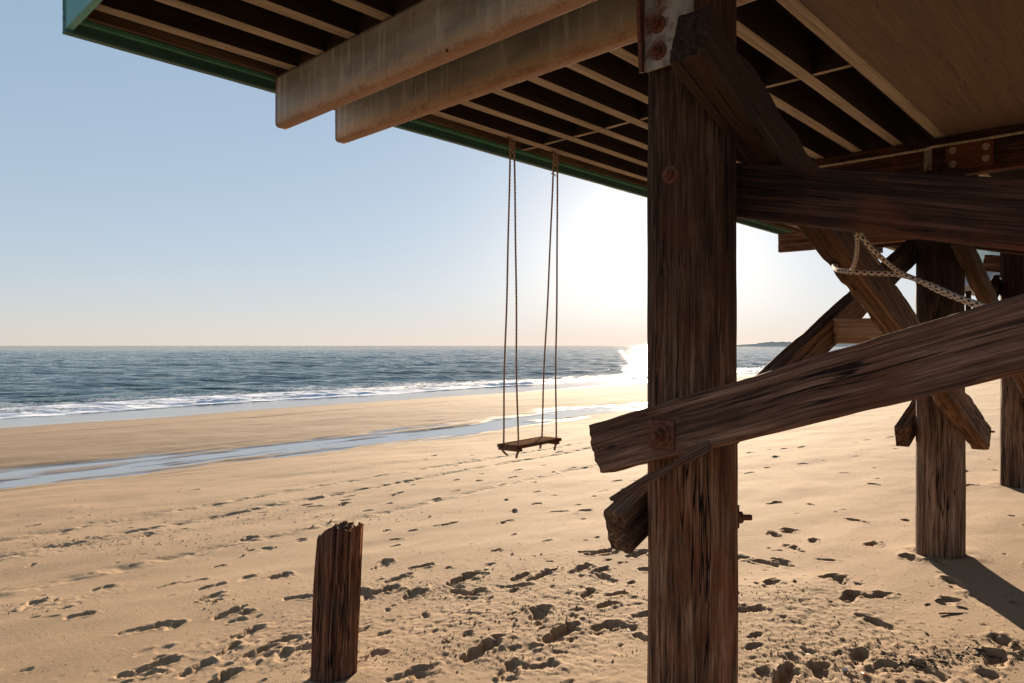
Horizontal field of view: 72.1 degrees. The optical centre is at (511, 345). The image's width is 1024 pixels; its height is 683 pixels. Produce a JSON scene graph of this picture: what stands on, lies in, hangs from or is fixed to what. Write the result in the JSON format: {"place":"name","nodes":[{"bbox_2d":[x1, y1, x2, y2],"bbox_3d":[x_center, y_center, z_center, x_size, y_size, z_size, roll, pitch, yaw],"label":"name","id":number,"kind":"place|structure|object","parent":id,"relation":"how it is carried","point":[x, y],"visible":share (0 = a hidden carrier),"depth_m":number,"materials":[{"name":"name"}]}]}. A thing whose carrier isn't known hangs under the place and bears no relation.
{"place":"outdoors","nodes":[
{"label":"outdoors","id":0,"kind":"place"},
{"bbox_2d":[0,403,646,487],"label":"stream","id":1,"kind":"structure","parent":0,"point":[492,426],"depth_m":17.57,"materials":[{"name":"blue liquid"}]},
{"bbox_2d":[0,346,848,418],"bbox_3d":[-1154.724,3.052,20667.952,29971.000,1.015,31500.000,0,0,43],"label":"sea","id":2,"kind":"structure","parent":0,"point":[37,381],"depth_m":84.34,"materials":[{"name":"liquid"}]},
{"bbox_2d":[0,0,999,345],"label":"sky","id":3,"kind":"structure","parent":0,"point":[144,201],"materials":[{"name":"blue"}]},
{"bbox_2d":[0,372,1023,682],"bbox_3d":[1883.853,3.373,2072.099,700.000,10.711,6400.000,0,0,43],"label":"beach","id":4,"kind":"structure","parent":0,"point":[848,482],"depth_m":6.40,"materials":[{"name":"beige sand"}]},
{"bbox_2d":[310,521,363,682],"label":"weathered stump","id":5,"kind":"object","parent":4,"relation":"on","point":[336,605],"visible":0.97,"depth_m":3.69,"materials":[{"name":"brown wood"}]},
{"bbox_2d":[0,466,1023,682],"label":"sand clods","id":6,"kind":"object","parent":4,"relation":"on","point":[791,651],"visible":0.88,"depth_m":4.24,"materials":[{"name":"brown sand"}]},
{"bbox_2d":[39,468,1020,681],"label":"beach debris","id":7,"kind":"object","parent":4,"relation":"on","point":[958,655],"visible":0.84,"depth_m":3.66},
{"bbox_2d":[636,0,751,682],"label":"wooden post","id":8,"kind":"object","parent":4,"relation":"on","point":[696,517],"visible":0.81,"depth_m":2.55,"materials":[{"name":"brown wood"}]},
{"bbox_2d":[275,0,596,128],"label":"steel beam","id":9,"kind":"structure","parent":8,"relation":"attached to","point":[419,38],"depth_m":3.52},
{"bbox_2d":[335,0,754,143],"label":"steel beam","id":10,"kind":"structure","parent":8,"relation":"attached to","point":[592,29],"depth_m":3.65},
{"bbox_2d":[603,239,915,553],"bbox_3d":[1.847,-0.035,4.235,0.099,0.176,4.491,0,20,43],"label":"longitudinal brace","id":11,"kind":"object","parent":8,"relation":"attached to","point":[626,517],"visible":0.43,"depth_m":3.91,"materials":[{"name":"brown wood"}]},
{"bbox_2d":[589,294,1023,500],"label":"cross brace","id":12,"kind":"object","parent":8,"relation":"attached to","point":[975,346],"visible":1,"depth_m":2.10,"materials":[{"name":"brown wood"}]},
{"bbox_2d":[669,5,994,449],"bbox_3d":[2.201,-0.125,3.975,0.161,0.198,5.056,0,-20,43],"label":"longitudinal brace","id":13,"kind":"object","parent":8,"relation":"attached to","point":[715,71],"visible":0.66,"depth_m":2.60,"materials":[{"name":"brown wood"}]},
{"bbox_2d":[833,318,883,343],"bbox_3d":[2.099,-0.087,4.165,0.368,0.152,0.048,0,0,43],"label":"spacer board","id":14,"kind":"object","parent":13,"relation":"attached to","point":[854,331],"visible":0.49,"depth_m":4.19,"materials":[{"name":"brown wood"}]},
{"bbox_2d":[832,232,985,307],"bbox_3d":[1.470,-0.267,2.888,0.469,0.384,1.218,0,0,-3],"label":"braided rope","id":15,"kind":"object","parent":13,"relation":"attached to","point":[933,287],"visible":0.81,"depth_m":2.60,"materials":[{"name":"beige fabric"}]},
{"bbox_2d":[736,163,1023,250],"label":"cross brace","id":16,"kind":"object","parent":8,"relation":"attached to","point":[981,211],"visible":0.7,"depth_m":2.37,"materials":[{"name":"brown wood"}]},
{"bbox_2d":[915,168,965,558],"bbox_3d":[3.358,0.450,5.508,0.342,3.610,0.343,0,0,43],"label":"wooden post","id":17,"kind":"object","parent":4,"relation":"on","point":[940,519],"visible":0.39,"depth_m":5.38,"materials":[{"name":"brown wood"}]},
{"bbox_2d":[814,123,1023,175],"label":"cap beam","id":18,"kind":"structure","parent":17,"relation":"on","point":[1000,154],"depth_m":5.57,"materials":[{"name":"brown wood"}]},
{"bbox_2d":[62,0,1023,252],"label":"raised deck","id":19,"kind":"structure","parent":18,"relation":"on","point":[840,77],"depth_m":4.33,"materials":[{"name":"brown wood"}]},
{"bbox_2d":[497,136,561,458],"bbox_3d":[0.126,-0.371,6.002,0.319,2.599,0.811,0,0,43],"label":"rope swing","id":20,"kind":"object","parent":19,"relation":"hanging from","point":[517,446],"visible":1,"depth_m":5.88,"materials":[{"name":"brown wood"}]},
{"bbox_2d":[819,130,1023,167],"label":"conduit","id":21,"kind":"object","parent":18,"relation":"attached to","point":[931,147],"visible":0.89,"depth_m":5.69,"materials":[{"name":"metal"}]},
{"bbox_2d":[950,243,1023,396],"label":"longitudinal brace","id":22,"kind":"object","parent":17,"relation":"attached to","point":[969,260],"visible":0.41,"depth_m":5.46,"materials":[{"name":"brown wood"}]},
{"bbox_2d":[975,246,1023,254],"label":"cross brace","id":23,"kind":"object","parent":17,"relation":"attached to","point":[1003,251],"visible":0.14,"depth_m":5.38,"materials":[{"name":"brown wood"}]},
{"bbox_2d":[939,612,961,614],"bbox_3d":[2.650,1.617,4.244,0.151,0.010,0.014,0,0,-3],"label":"driftwood twig","id":24,"kind":"object","parent":4,"relation":"on","point":[949,613],"visible":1,"depth_m":4.24,"materials":[{"name":"brown wood"}]},
{"bbox_2d":[965,249,999,309],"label":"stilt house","id":25,"kind":"structure","parent":4,"relation":"on","point":[969,292],"depth_m":50.59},
{"bbox_2d":[999,253,1023,488],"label":"wooden post","id":26,"kind":"object","parent":4,"relation":"on","point":[1011,464],"visible":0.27,"depth_m":8.16,"materials":[{"name":"brown wood"}]},
{"bbox_2d":[778,231,911,252],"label":"cap beam","id":27,"kind":"structure","parent":26,"relation":"attached to","point":[793,241],"depth_m":9.72,"materials":[{"name":"brown wood"}]},
{"bbox_2d":[872,241,904,247],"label":"cap beam","id":28,"kind":"structure","parent":26,"relation":"on","point":[894,244],"depth_m":9.37,"materials":[{"name":"brown wood"}]},
{"bbox_2d":[894,275,999,446],"bbox_3d":[4.508,-0.035,7.058,0.099,0.176,4.491,0,20,43],"label":"longitudinal brace","id":29,"kind":"object","parent":26,"relation":"attached to","point":[905,429],"visible":0.17,"depth_m":5.58,"materials":[{"name":"brown wood"}]},
{"bbox_2d":[983,255,999,272],"bbox_3d":[7.139,-0.635,7.357,3.787,0.206,0.097,16,11,42],"label":"cross brace","id":30,"kind":"object","parent":26,"relation":"attached to","point":[991,263],"visible":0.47,"depth_m":8.53,"materials":[{"name":"brown wood"}]},
{"bbox_2d":[737,341,855,345],"bbox_3d":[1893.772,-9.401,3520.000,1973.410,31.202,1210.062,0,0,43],"label":"headland","id":31,"kind":"structure","parent":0,"point":[780,343],"depth_m":3515.52,"materials":[{"name":"grey"}]}
]}

